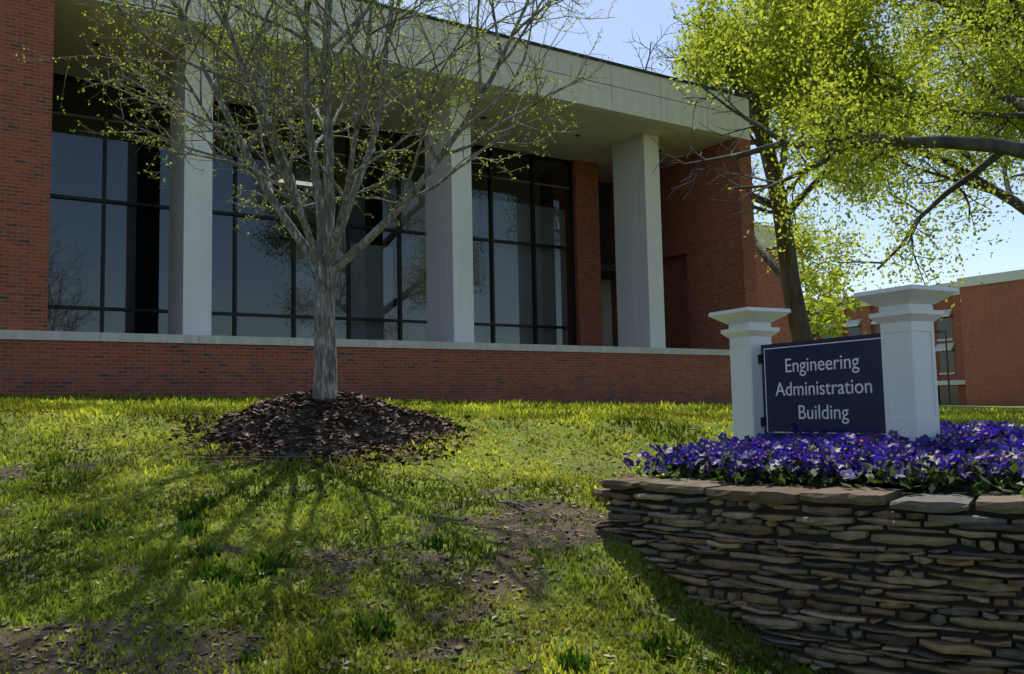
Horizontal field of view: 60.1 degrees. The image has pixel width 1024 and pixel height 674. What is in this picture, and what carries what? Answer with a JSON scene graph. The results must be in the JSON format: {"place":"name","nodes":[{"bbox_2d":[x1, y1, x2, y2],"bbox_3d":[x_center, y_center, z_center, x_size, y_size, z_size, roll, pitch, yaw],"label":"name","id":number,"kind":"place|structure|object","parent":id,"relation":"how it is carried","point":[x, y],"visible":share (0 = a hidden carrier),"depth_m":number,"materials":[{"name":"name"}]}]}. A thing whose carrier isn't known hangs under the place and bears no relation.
{"place":"outdoors","nodes":[
{"label":"outdoors","id":0,"kind":"place"},
{"bbox_2d":[0,0,757,403],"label":"building","id":1,"kind":"structure","parent":0,"point":[660,274],"depth_m":21.94,"materials":[{"name":"red brick"}]},
{"bbox_2d":[92,43,661,151],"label":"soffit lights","id":2,"kind":"object","parent":1,"relation":"attached to","point":[98,45],"visible":0.63,"depth_m":22.02,"materials":[{"name":"beige"}]},
{"bbox_2d":[0,391,1023,673],"bbox_3d":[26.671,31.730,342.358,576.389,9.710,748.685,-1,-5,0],"label":"ground","id":3,"kind":"structure","parent":0,"point":[566,536],"depth_m":4.83,"materials":[{"name":"green plant"}]},
{"bbox_2d":[11,428,557,552],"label":"fallen sticks","id":4,"kind":"object","parent":3,"relation":"on","point":[518,504],"visible":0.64,"depth_m":5.87,"materials":[{"name":"brown wood"}]},
{"bbox_2d":[12,0,616,401],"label":"young tree","id":5,"kind":"object","parent":3,"relation":"on","point":[322,255],"depth_m":7.73,"materials":[{"name":"plant"}]},
{"bbox_2d":[159,389,476,471],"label":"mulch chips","id":6,"kind":"object","parent":3,"relation":"on","point":[300,404],"visible":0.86,"depth_m":7.37,"materials":[{"name":"brown wood"}]},
{"bbox_2d":[203,394,444,462],"bbox_3d":[-1.644,0.771,7.766,2.116,0.597,2.116,-1,-5,0],"label":"mulch mound","id":7,"kind":"object","parent":3,"relation":"on","point":[336,448],"visible":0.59,"depth_m":7.34,"materials":[{"name":"brown wood"}]},
{"bbox_2d":[0,408,823,673],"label":"leaf litter","id":8,"kind":"object","parent":3,"relation":"on","point":[68,670],"visible":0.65,"depth_m":4.28,"materials":[{"name":"plant"}]},
{"bbox_2d":[754,224,794,343],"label":"wing","id":9,"kind":"structure","parent":3,"relation":"on","point":[769,292],"depth_m":46.88,"materials":[{"name":"red brick"}]},
{"bbox_2d":[627,0,926,341],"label":"tree","id":10,"kind":"object","parent":3,"relation":"on","point":[786,271],"visible":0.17,"depth_m":31.93,"materials":[{"name":"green plant"}]},
{"bbox_2d":[659,0,949,300],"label":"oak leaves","id":11,"kind":"object","parent":10,"relation":"on","point":[760,13],"visible":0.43,"depth_m":28.04,"materials":[{"name":"green plant"}]},
{"bbox_2d":[708,284,958,445],"bbox_3d":[2.033,0.568,5.739,0.410,1.625,1.707,1,-5,-28],"label":"building sign","id":12,"kind":"object","parent":3,"relation":"on","point":[896,364],"visible":0.64,"depth_m":5.55,"materials":[{"name":"white"}]},
{"bbox_2d":[776,355,871,423],"bbox_3d":[2.008,0.344,5.751,0.007,0.438,0.800,1,-5,-28],"label":"sign lettering","id":13,"kind":"object","parent":12,"relation":"attached to","point":[823,390],"visible":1,"depth_m":5.73,"materials":[{"name":"white paint"}]},
{"bbox_2d":[650,22,1023,284],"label":"branch","id":14,"kind":"object","parent":3,"relation":"on","point":[997,148],"visible":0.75,"depth_m":16.33,"materials":[{"name":"brown plant"}]},
{"bbox_2d":[668,0,1023,334],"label":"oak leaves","id":15,"kind":"object","parent":14,"relation":"on","point":[1003,107],"visible":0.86,"depth_m":16.89,"materials":[{"name":"green plant"}]},
{"bbox_2d":[683,474,1020,500],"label":"bed soil","id":16,"kind":"structure","parent":3,"relation":"on","point":[945,489],"depth_m":4.51,"materials":[{"name":"brown soil"}]},
{"bbox_2d":[623,420,1023,495],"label":"pansy","id":17,"kind":"object","parent":16,"relation":"on","point":[879,449],"depth_m":4.70,"materials":[{"name":"purple plant"}]},
{"bbox_2d":[773,0,1023,214],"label":"foliage","id":18,"kind":"object","parent":3,"relation":"on","point":[1013,200],"visible":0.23,"depth_m":27.64,"materials":[{"name":"green plant"}]},
{"bbox_2d":[763,0,1023,228],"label":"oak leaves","id":19,"kind":"object","parent":18,"relation":"on","point":[933,10],"visible":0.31,"depth_m":27.23,"materials":[{"name":"green plant"}]},
{"bbox_2d":[805,269,1023,405],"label":"building","id":20,"kind":"structure","parent":3,"relation":"on","point":[981,325],"depth_m":85.44,"materials":[{"name":"brick"}]},
{"bbox_2d":[934,330,951,405],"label":"lamp post","id":21,"kind":"object","parent":3,"relation":"on","point":[949,395],"visible":0.88,"depth_m":59.87,"materials":[{"name":"grey metal"}]},
{"bbox_2d":[377,0,1023,298],"label":"sky","id":22,"kind":"structure","parent":0,"point":[644,18],"materials":[{"name":"blue"}]},
{"bbox_2d":[593,476,1023,673],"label":"stone wall","id":23,"kind":"structure","parent":0,"point":[895,649],"depth_m":4.05,"materials":[{"name":"grey stone"}]},
{"bbox_2d":[797,259,868,339],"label":"tree leaves","id":24,"kind":"object","parent":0,"point":[817,319],"depth_m":69.08,"materials":[{"name":"green plant"}]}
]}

